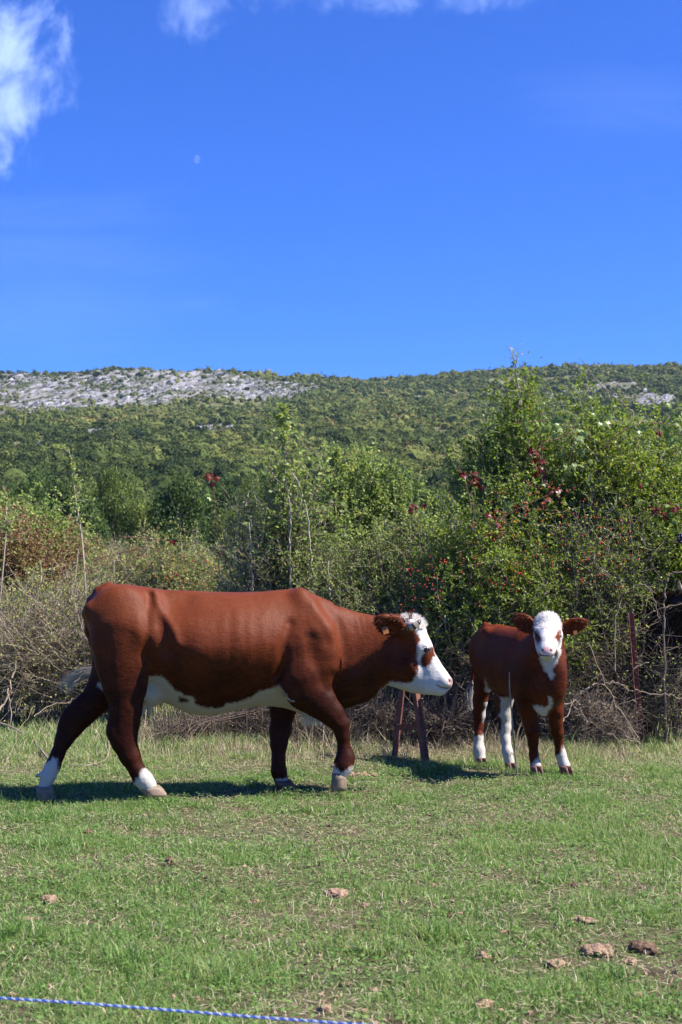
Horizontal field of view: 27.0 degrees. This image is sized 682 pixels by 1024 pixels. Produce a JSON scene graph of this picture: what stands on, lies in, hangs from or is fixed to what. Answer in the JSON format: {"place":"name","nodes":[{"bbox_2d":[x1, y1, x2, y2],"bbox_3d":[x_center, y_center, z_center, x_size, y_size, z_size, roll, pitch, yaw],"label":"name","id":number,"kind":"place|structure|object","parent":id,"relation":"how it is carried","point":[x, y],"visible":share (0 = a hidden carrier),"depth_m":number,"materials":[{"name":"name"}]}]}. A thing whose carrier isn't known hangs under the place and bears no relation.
{"place":"outdoors","nodes":[
{"label":"outdoors","id":0,"kind":"place"},
{"bbox_2d":[0,516,681,1023],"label":"ground","id":1,"kind":"structure","parent":0,"point":[666,930],"depth_m":6.68,"materials":[{"name":"green plant"}]},
{"bbox_2d":[3,489,29,509],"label":"oak tree","id":2,"kind":"object","parent":1,"relation":"on","point":[16,497],"visible":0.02,"depth_m":90.09,"materials":[{"name":"green plant"}]},
{"bbox_2d":[1,464,50,528],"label":"oak tree","id":3,"kind":"object","parent":1,"relation":"on","point":[39,494],"visible":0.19,"depth_m":117.54,"materials":[{"name":"green plant"}]},
{"bbox_2d":[16,916,38,920],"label":"soil clod","id":4,"kind":"object","parent":1,"relation":"on","point":[27,918],"visible":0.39,"depth_m":6.00,"materials":[{"name":"brown soil"}]},
{"bbox_2d":[0,620,73,762],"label":"bare branches","id":5,"kind":"object","parent":1,"relation":"on","point":[5,701],"visible":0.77,"depth_m":12.56,"materials":[{"name":"wood"}]},
{"bbox_2d":[0,479,100,689],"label":"dogwood","id":6,"kind":"object","parent":1,"relation":"on","point":[17,554],"visible":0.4,"depth_m":16.38,"materials":[{"name":"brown plant"}]},
{"bbox_2d":[40,894,61,904],"bbox_3d":[-1.299,1.734,6.365,0.094,0.042,0.098,0,-2,0],"label":"soil clod","id":7,"kind":"object","parent":1,"relation":"on","point":[50,898],"visible":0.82,"depth_m":6.35,"materials":[{"name":"beige soil"}]},
{"bbox_2d":[0,478,105,608],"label":"willow bush","id":8,"kind":"object","parent":1,"relation":"on","point":[55,515],"visible":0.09,"depth_m":18.83,"materials":[{"name":"green plant"}]},
{"bbox_2d":[0,722,109,767],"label":"fallen branch","id":9,"kind":"object","parent":1,"relation":"on","point":[41,750],"visible":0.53,"depth_m":11.26,"materials":[{"name":"wood"}]},
{"bbox_2d":[35,467,89,532],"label":"oak tree","id":10,"kind":"object","parent":1,"relation":"on","point":[62,498],"visible":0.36,"depth_m":134.59,"materials":[{"name":"green plant"}]},
{"bbox_2d":[69,549,80,597],"bbox_3d":[-2.713,0.642,14.382,0.118,0.536,0.193,1,-3,-33],"label":"sapling","id":11,"kind":"object","parent":1,"relation":"on","point":[77,562],"visible":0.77,"depth_m":14.38,"materials":[{"name":"grey plant"}]},
{"bbox_2d":[57,446,95,599],"bbox_3d":[-2.693,0.124,14.491,0.432,1.607,0.265,-1,-2,16],"label":"sapling","id":12,"kind":"object","parent":1,"relation":"on","point":[71,463],"visible":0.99,"depth_m":14.50,"materials":[{"name":"green plant"}]},
{"bbox_2d":[61,497,112,553],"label":"oak tree","id":13,"kind":"object","parent":1,"relation":"on","point":[99,528],"visible":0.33,"depth_m":91.95,"materials":[{"name":"green plant"}]},
{"bbox_2d":[82,829,93,834],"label":"soil clod","id":14,"kind":"object","parent":1,"relation":"on","point":[88,831],"visible":0.56,"depth_m":7.90,"materials":[{"name":"brown soil"}]},
{"bbox_2d":[76,478,99,532],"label":"oak tree","id":15,"kind":"object","parent":1,"relation":"on","point":[91,494],"visible":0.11,"depth_m":149.89,"materials":[{"name":"green plant"}]},
{"bbox_2d":[87,532,115,592],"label":"shrub","id":16,"kind":"object","parent":1,"relation":"on","point":[97,557],"visible":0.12,"depth_m":46.16,"materials":[{"name":"green plant"}]},
{"bbox_2d":[0,529,208,728],"bbox_3d":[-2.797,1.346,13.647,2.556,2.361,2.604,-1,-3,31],"label":"blackthorn scrub","id":17,"kind":"object","parent":1,"relation":"on","point":[27,658],"visible":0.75,"depth_m":13.40,"materials":[{"name":"brown plant"}]},
{"bbox_2d":[0,498,25,602],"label":"sapling","id":18,"kind":"object","parent":17,"relation":"on","point":[6,528],"visible":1,"depth_m":13.99,"materials":[{"name":"green plant"}]},
{"bbox_2d":[92,530,209,573],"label":"bramble","id":19,"kind":"object","parent":17,"relation":"on","point":[173,541],"visible":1,"depth_m":13.19,"materials":[{"name":"brown plant"}]},
{"bbox_2d":[122,531,197,543],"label":"bramble","id":20,"kind":"object","parent":17,"relation":"on","point":[158,539],"visible":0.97,"depth_m":13.40,"materials":[{"name":"brown plant"}]},
{"bbox_2d":[94,557,115,584],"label":"shrub","id":21,"kind":"object","parent":1,"relation":"on","point":[101,574],"visible":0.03,"depth_m":37.80,"materials":[{"name":"green plant"}]},
{"bbox_2d":[94,463,140,549],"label":"oak tree","id":22,"kind":"object","parent":1,"relation":"on","point":[110,491],"visible":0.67,"depth_m":127.55,"materials":[{"name":"green plant"}]},
{"bbox_2d":[101,537,141,578],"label":"shrub","id":23,"kind":"object","parent":1,"relation":"on","point":[112,544],"visible":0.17,"depth_m":52.09,"materials":[{"name":"green plant"}]},
{"bbox_2d":[116,495,165,556],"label":"oak tree","id":24,"kind":"object","parent":1,"relation":"on","point":[132,521],"visible":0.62,"depth_m":107.23,"materials":[{"name":"green plant"}]},
{"bbox_2d":[70,512,246,596],"bbox_3d":[-1.865,1.066,15.376,2.148,2.116,1.487,0,-2,0],"label":"rose bush","id":25,"kind":"object","parent":1,"relation":"on","point":[169,563],"visible":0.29,"depth_m":15.31,"materials":[{"name":"green plant"}]},
{"bbox_2d":[142,523,179,569],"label":"oak tree","id":26,"kind":"object","parent":1,"relation":"on","point":[161,541],"visible":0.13,"depth_m":81.68,"materials":[{"name":"green plant"}]},
{"bbox_2d":[164,856,177,864],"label":"soil clod","id":27,"kind":"object","parent":1,"relation":"on","point":[168,859],"visible":0.82,"depth_m":7.11,"materials":[{"name":"brown soil"}]},
{"bbox_2d":[145,471,211,555],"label":"oak tree","id":28,"kind":"object","parent":1,"relation":"on","point":[177,498],"visible":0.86,"depth_m":103.40,"materials":[{"name":"green plant"}]},
{"bbox_2d":[0,997,360,1023],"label":"twisted rope","id":29,"kind":"object","parent":1,"relation":"on","point":[184,1011],"visible":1,"depth_m":3.13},
{"bbox_2d":[179,531,219,575],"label":"shrub","id":30,"kind":"object","parent":1,"relation":"on","point":[200,552],"visible":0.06,"depth_m":65.60,"materials":[{"name":"green plant"}]},
{"bbox_2d":[139,706,269,744],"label":"thorn scrub","id":31,"kind":"object","parent":1,"relation":"on","point":[243,724],"visible":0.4,"depth_m":12.09,"materials":[{"name":"brown plant"}]},
{"bbox_2d":[195,471,242,556],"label":"oak tree","id":32,"kind":"object","parent":1,"relation":"on","point":[211,505],"visible":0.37,"depth_m":119.25,"materials":[{"name":"green plant"}]},
{"bbox_2d":[207,502,248,564],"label":"oak tree","id":33,"kind":"object","parent":1,"relation":"on","point":[219,524],"visible":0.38,"depth_m":85.68,"materials":[{"name":"green plant"}]},
{"bbox_2d":[35,582,452,802],"bbox_3d":[-0.628,1.181,9.450,2.744,1.432,0.777,0,-2,0],"label":"cow","id":34,"kind":"object","parent":1,"relation":"on","point":[286,655],"visible":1,"depth_m":9.25},
{"bbox_2d":[233,472,268,543],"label":"oak tree","id":35,"kind":"object","parent":1,"relation":"on","point":[250,485],"visible":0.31,"depth_m":124.49,"materials":[{"name":"green plant"}]},
{"bbox_2d":[245,899,264,903],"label":"soil clod","id":36,"kind":"object","parent":1,"relation":"on","point":[253,900],"visible":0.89,"depth_m":6.34,"materials":[{"name":"brown soil"}]},
{"bbox_2d":[189,473,340,723],"bbox_3d":[-0.646,0.832,13.333,1.644,2.416,1.403,0,-2,0],"label":"rose bush","id":37,"kind":"object","parent":1,"relation":"on","point":[244,578],"visible":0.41,"depth_m":13.19,"materials":[{"name":"green plant"}]},
{"bbox_2d":[198,471,237,588],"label":"vine","id":38,"kind":"object","parent":37,"relation":"attached to","point":[208,476],"visible":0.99,"depth_m":13.18,"materials":[{"name":"red plant"}]},
{"bbox_2d":[248,522,253,591],"bbox_3d":[-0.820,0.467,13.091,0.063,0.745,0.032,1,-2,-13],"label":"pale trunk","id":39,"kind":"object","parent":37,"relation":"in","point":[251,555],"visible":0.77,"depth_m":13.09,"materials":[{"name":"grey wood"}]},
{"bbox_2d":[256,476,300,544],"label":"oak tree","id":40,"kind":"object","parent":1,"relation":"on","point":[264,495],"visible":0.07,"depth_m":149.13,"materials":[{"name":"green plant"}]},
{"bbox_2d":[232,408,359,706],"bbox_3d":[-0.383,0.548,13.349,1.227,2.992,1.176,-1,-2,23],"label":"ash sapling","id":41,"kind":"object","parent":1,"relation":"on","point":[298,517],"visible":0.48,"depth_m":13.25,"materials":[{"name":"green plant"}]},
{"bbox_2d":[269,401,303,511],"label":"ash shoot","id":42,"kind":"object","parent":41,"relation":"attached to","point":[284,417],"visible":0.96,"depth_m":13.22,"materials":[{"name":"green plant"}]},
{"bbox_2d":[288,500,291,587],"bbox_3d":[-0.463,0.359,12.996,0.038,0.947,0.037,0,-2,0],"label":"pale trunk","id":43,"kind":"object","parent":41,"relation":"in","point":[290,546],"visible":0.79,"depth_m":12.99,"materials":[{"name":"grey wood"}]},
{"bbox_2d":[292,472,316,593],"bbox_3d":[-0.335,0.234,13.003,0.233,1.194,0.037,0,-2,0],"label":"pale trunk","id":44,"kind":"object","parent":41,"relation":"in","point":[308,530],"visible":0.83,"depth_m":13.00,"materials":[{"name":"grey wood"}]},
{"bbox_2d":[296,482,330,527],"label":"oak tree","id":45,"kind":"object","parent":1,"relation":"on","point":[311,495],"visible":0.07,"depth_m":159.37,"materials":[{"name":"green plant"}]},
{"bbox_2d":[0,608,641,761],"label":"dry undergrowth","id":46,"kind":"object","parent":1,"relation":"on","point":[356,739],"visible":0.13,"depth_m":11.56,"materials":[{"name":"brown plant"}]},
{"bbox_2d":[316,1003,332,1014],"bbox_3d":[-0.053,1.659,4.739,0.049,0.039,0.067,0,-2,-11],"label":"soil clod","id":47,"kind":"object","parent":1,"relation":"on","point":[322,1007],"visible":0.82,"depth_m":4.72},
{"bbox_2d":[70,553,579,642],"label":"fence","id":48,"kind":"object","parent":1,"relation":"on","point":[236,563],"depth_m":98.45,"materials":[{"name":"grey metal"}]},
{"bbox_2d":[323,888,347,898],"bbox_3d":[-0.027,1.740,6.478,0.117,0.052,0.103,0,-2,0],"label":"soil clod","id":49,"kind":"object","parent":1,"relation":"on","point":[336,892],"visible":0.91,"depth_m":6.45,"materials":[{"name":"beige soil"}]},
{"bbox_2d":[0,790,679,1023],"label":"soil crumbs","id":50,"kind":"object","parent":1,"relation":"on","point":[674,971],"visible":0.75,"depth_m":6.61,"materials":[{"name":"brown soil"}]},
{"bbox_2d":[261,685,425,746],"bbox_3d":[0.003,1.778,12.028,1.446,0.860,1.067,0,-2,0],"label":"thorn scrub","id":51,"kind":"object","parent":1,"relation":"on","point":[378,710],"visible":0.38,"depth_m":11.87,"materials":[{"name":"brown plant"}]},
{"bbox_2d":[348,771,377,776],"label":"soil clod","id":52,"kind":"object","parent":1,"relation":"on","point":[364,773],"visible":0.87,"depth_m":10.13,"materials":[{"name":"beige soil"}]},
{"bbox_2d":[361,903,369,907],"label":"soil clod","id":53,"kind":"object","parent":1,"relation":"on","point":[365,904],"visible":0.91,"depth_m":6.25,"materials":[{"name":"brown soil"}]},
{"bbox_2d":[347,457,385,517],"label":"oak tree","id":54,"kind":"object","parent":1,"relation":"on","point":[356,469],"visible":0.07,"depth_m":163.86,"materials":[{"name":"green plant"}]},
{"bbox_2d":[259,493,474,729],"bbox_3d":[0.302,0.907,12.814,2.133,2.231,1.794,0,-2,0],"label":"rose bush","id":55,"kind":"object","parent":1,"relation":"on","point":[383,596],"visible":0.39,"depth_m":12.75,"materials":[{"name":"green plant"}]},
{"bbox_2d":[327,561,330,596],"bbox_3d":[-0.105,0.593,12.584,0.033,0.326,0.031,-1,-2,25],"label":"pale trunk","id":56,"kind":"object","parent":55,"relation":"in","point":[329,582],"visible":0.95,"depth_m":12.58,"materials":[{"name":"grey wood"}]},
{"bbox_2d":[406,502,681,572],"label":"vine","id":57,"kind":"object","parent":55,"relation":"attached to","point":[675,519],"visible":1,"depth_m":11.81,"materials":[{"name":"red plant"}]},
{"bbox_2d":[369,987,382,992],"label":"soil clod","id":58,"kind":"object","parent":1,"relation":"on","point":[373,988],"visible":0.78,"depth_m":5.02,"materials":[{"name":"brown soil"}]},
{"bbox_2d":[302,437,453,692],"bbox_3d":[0.326,0.627,15.372,1.895,3.012,1.442,0,-2,0],"label":"elm bush","id":59,"kind":"object","parent":1,"relation":"on","point":[371,490],"visible":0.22,"depth_m":15.40,"materials":[{"name":"green plant"}]},
{"bbox_2d":[384,467,419,511],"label":"oak tree","id":60,"kind":"object","parent":1,"relation":"on","point":[409,478],"visible":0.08,"depth_m":149.35,"materials":[{"name":"green plant"}]},
{"bbox_2d":[392,689,429,763],"bbox_3d":[0.580,1.514,10.909,0.146,0.968,0.624,1,-2,-24],"label":"steel brace","id":61,"kind":"object","parent":1,"relation":"on","point":[419,726],"visible":0.52,"depth_m":10.88,"materials":[{"name":"brown metal"}]},
{"bbox_2d":[409,479,457,523],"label":"oak tree","id":62,"kind":"object","parent":1,"relation":"on","point":[434,506],"visible":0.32,"depth_m":134.51,"materials":[{"name":"green plant"}]},
{"bbox_2d":[375,677,517,747],"bbox_3d":[0.842,1.776,11.853,1.127,0.846,0.892,1,-2,-25],"label":"thorn scrub","id":63,"kind":"object","parent":1,"relation":"on","point":[465,715],"visible":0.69,"depth_m":11.74,"materials":[{"name":"brown plant"}]},
{"bbox_2d":[445,461,488,543],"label":"oak tree","id":64,"kind":"object","parent":1,"relation":"on","point":[455,481],"visible":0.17,"depth_m":159.23,"materials":[{"name":"green plant"}]},
{"bbox_2d":[475,951,490,961],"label":"soil clod","id":65,"kind":"object","parent":1,"relation":"on","point":[482,955],"visible":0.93,"depth_m":5.42,"materials":[{"name":"brown soil"}]},
{"bbox_2d":[473,999,493,1008],"bbox_3d":[0.482,1.681,4.854,0.060,0.038,0.079,-2,-3,45],"label":"soil clod","id":66,"kind":"object","parent":1,"relation":"on","point":[484,1001],"visible":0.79,"depth_m":4.84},
{"bbox_2d":[393,447,623,739],"bbox_3d":[1.374,0.706,12.256,2.001,2.600,1.842,0,-2,0],"label":"rose bush","id":67,"kind":"object","parent":1,"relation":"on","point":[505,590],"visible":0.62,"depth_m":12.13,"materials":[{"name":"green plant"}]},
{"bbox_2d":[408,466,484,514],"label":"vine","id":68,"kind":"object","parent":67,"relation":"attached to","point":[462,475],"visible":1,"depth_m":11.84,"materials":[{"name":"red plant"}]},
{"bbox_2d":[484,482,647,528],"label":"vine","id":69,"kind":"object","parent":67,"relation":"attached to","point":[508,504],"visible":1,"depth_m":11.64,"materials":[{"name":"green plant"}]},
{"bbox_2d":[509,672,517,774],"bbox_3d":[1.216,1.485,9.970,0.089,0.722,0.030,2,-3,-42],"label":"stick","id":70,"kind":"object","parent":1,"relation":"on","point":[515,756],"visible":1,"depth_m":9.95,"materials":[{"name":"brown wood"}]},
{"bbox_2d":[428,357,609,593],"bbox_3d":[1.724,0.284,13.259,1.814,3.518,1.679,-1,-3,31],"label":"hawthorn","id":71,"kind":"object","parent":1,"relation":"on","point":[514,460],"visible":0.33,"depth_m":13.10,"materials":[{"name":"green plant"}]},
{"bbox_2d":[503,344,531,418],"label":"hawthorn shoot","id":72,"kind":"object","parent":71,"relation":"attached to","point":[516,369],"visible":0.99,"depth_m":13.15,"materials":[{"name":"green plant"}]},
{"bbox_2d":[465,610,588,777],"bbox_3d":[1.319,1.308,10.402,0.504,1.212,1.414,1,-2,-24],"label":"calf","id":73,"kind":"object","parent":1,"relation":"on","point":[528,652],"visible":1,"depth_m":10.14},
{"bbox_2d":[407,594,670,742],"bbox_3d":[1.714,1.430,12.141,2.382,1.642,1.635,0,-2,0],"label":"thorn scrub","id":74,"kind":"object","parent":1,"relation":"on","point":[585,678],"visible":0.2,"depth_m":11.97,"materials":[{"name":"brown plant"}]},
{"bbox_2d":[635,603,681,632],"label":"arching branch","id":75,"kind":"object","parent":74,"relation":"attached to","point":[655,611],"visible":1,"depth_m":11.57,"materials":[{"name":"wood"}]},
{"bbox_2d":[545,958,565,969],"bbox_3d":[0.807,1.700,5.349,0.077,0.040,0.092,0,-2,0],"label":"soil clod","id":76,"kind":"object","parent":1,"relation":"on","point":[550,962],"visible":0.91,"depth_m":5.33,"materials":[{"name":"brown soil"}]},
{"bbox_2d":[563,882,583,887],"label":"soil clod","id":77,"kind":"object","parent":1,"relation":"on","point":[572,884],"visible":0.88,"depth_m":6.62,"materials":[{"name":"brown soil"}]},
{"bbox_2d":[567,915,597,923],"bbox_3d":[1.013,1.709,5.959,0.124,0.035,0.080,0,-2,0],"label":"soil clod","id":78,"kind":"object","parent":1,"relation":"on","point":[586,919],"visible":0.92,"depth_m":5.94,"materials":[{"name":"brown soil"}]},
{"bbox_2d":[499,469,681,734],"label":"rose bush","id":79,"kind":"object","parent":1,"relation":"on","point":[609,581],"visible":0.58,"depth_m":12.17,"materials":[{"name":"green plant"}]},
{"bbox_2d":[677,533,681,542],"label":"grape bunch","id":80,"kind":"object","parent":79,"relation":"attached to","point":[679,538],"visible":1,"depth_m":11.69,"materials":[{"name":"food"}]},
{"bbox_2d":[539,665,652,747],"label":"thorn scrub","id":81,"kind":"object","parent":1,"relation":"on","point":[584,722],"visible":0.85,"depth_m":11.71,"materials":[{"name":"brown plant"}]},
{"bbox_2d":[580,943,613,957],"bbox_3d":[0.992,1.700,5.514,0.132,0.055,0.118,0,-2,12],"label":"soil clod","id":82,"kind":"object","parent":1,"relation":"on","point":[594,949],"visible":0.94,"depth_m":5.48,"materials":[{"name":"brown soil"}]},
{"bbox_2d":[536,367,681,729],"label":"hawthorn","id":83,"kind":"object","parent":1,"relation":"on","point":[625,471],"visible":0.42,"depth_m":12.69,"materials":[{"name":"green plant"}]},
{"bbox_2d":[526,432,568,488],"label":"vine","id":84,"kind":"object","parent":83,"relation":"attached to","point":[536,459],"visible":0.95,"depth_m":12.15,"materials":[{"name":"red plant"}]},
{"bbox_2d":[514,413,614,510],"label":"vine","id":85,"kind":"object","parent":83,"relation":"attached to","point":[553,424],"visible":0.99,"depth_m":12.12,"materials":[{"name":"green plant"}]},
{"bbox_2d":[580,358,643,454],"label":"bare branch","id":86,"kind":"object","parent":83,"relation":"attached to","point":[617,400],"visible":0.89,"depth_m":12.95,"materials":[{"name":"grey wood"}]},
{"bbox_2d":[603,403,681,448],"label":"vine","id":87,"kind":"object","parent":83,"relation":"attached to","point":[666,436],"visible":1,"depth_m":12.15,"materials":[{"name":"green plant"}]},
{"bbox_2d":[588,643,639,739],"bbox_3d":[2.161,1.417,11.252,0.405,0.764,0.024,0,-2,1],"label":"dead cane","id":88,"kind":"object","parent":1,"relation":"on","point":[610,691],"visible":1,"depth_m":11.25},
{"bbox_2d":[557,580,681,744],"bbox_3d":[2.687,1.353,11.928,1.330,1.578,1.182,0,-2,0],"label":"thorn scrub","id":89,"kind":"object","parent":1,"relation":"on","point":[671,708],"visible":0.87,"depth_m":11.94,"materials":[{"name":"brown plant"}]},
{"bbox_2d":[563,662,681,721],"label":"crooked branch","id":90,"kind":"object","parent":89,"relation":"attached to","point":[573,700],"visible":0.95,"depth_m":11.36,"materials":[{"name":"brown wood"}]},
{"bbox_2d":[621,956,636,964],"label":"soil clod","id":91,"kind":"object","parent":1,"relation":"on","point":[633,961],"visible":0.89,"depth_m":5.38,"materials":[{"name":"brown soil"}]},
{"bbox_2d":[628,613,643,742],"bbox_3d":[2.454,1.396,11.829,0.138,1.110,0.052,0,-2,0],"label":"fence post","id":92,"kind":"object","parent":1,"relation":"on","point":[632,636],"visible":0.96,"depth_m":11.84,"materials":[{"name":"wood"}]},
{"bbox_2d":[574,633,681,668],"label":"fence wire","id":93,"kind":"object","parent":92,"relation":"attached to","point":[639,633],"visible":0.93,"depth_m":11.82,"materials":[{"name":"grey metal"}]},
{"bbox_2d":[632,992,644,998],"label":"soil clod","id":94,"kind":"object","parent":1,"relation":"on","point":[637,993],"visible":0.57,"depth_m":4.93,"materials":[{"name":"brown soil"}]},
{"bbox_2d":[627,940,657,955],"bbox_3d":[1.180,1.707,5.568,0.110,0.054,0.139,0,-2,0],"label":"soil clod","id":95,"kind":"object","parent":1,"relation":"on","point":[648,947],"visible":0.98,"depth_m":5.54,"materials":[{"name":"brown soil"}]},
{"bbox_2d":[652,564,681,744],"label":"bent sapling","id":96,"kind":"object","parent":1,"relation":"on","point":[663,639],"visible":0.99,"depth_m":11.76,"materials":[{"name":"brown wood"}]},
{"bbox_2d":[614,583,659,670],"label":"hooked branch","id":97,"kind":"object","parent":96,"relation":"attached to","point":[615,620],"visible":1,"depth_m":11.67,"materials":[{"name":"wood"}]},
{"bbox_2d":[0,369,681,515],"bbox_3d":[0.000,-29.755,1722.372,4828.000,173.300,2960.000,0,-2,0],"label":"hill","id":98,"kind":"structure","parent":0,"point":[45,393],"depth_m":1106.69,"materials":[{"name":"stone"}]},
{"bbox_2d":[0,369,672,443],"bbox_3d":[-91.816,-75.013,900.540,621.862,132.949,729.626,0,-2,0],"label":"limestone outcrop","id":99,"kind":"object","parent":98,"relation":"on","point":[250,384],"visible":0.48,"depth_m":1102.15,"materials":[{"name":"grey stone"}]},
{"bbox_2d":[0,360,681,514],"bbox_3d":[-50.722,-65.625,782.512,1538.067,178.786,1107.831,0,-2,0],"label":"hillside wood","id":100,"kind":"object","parent":98,"relation":"on","point":[168,440],"visible":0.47,"depth_m":650.67,"materials":[{"name":"green plant"}]},
{"bbox_2d":[0,685,681,753],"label":"rough grass","id":101,"kind":"structure","parent":0,"point":[52,725],"depth_m":11.77,"materials":[{"name":"plant"}]},
{"bbox_2d":[0,0,681,379],"label":"sky","id":102,"kind":"structure","parent":0,"point":[362,189],"materials":[{"name":"blue"}]}
]}

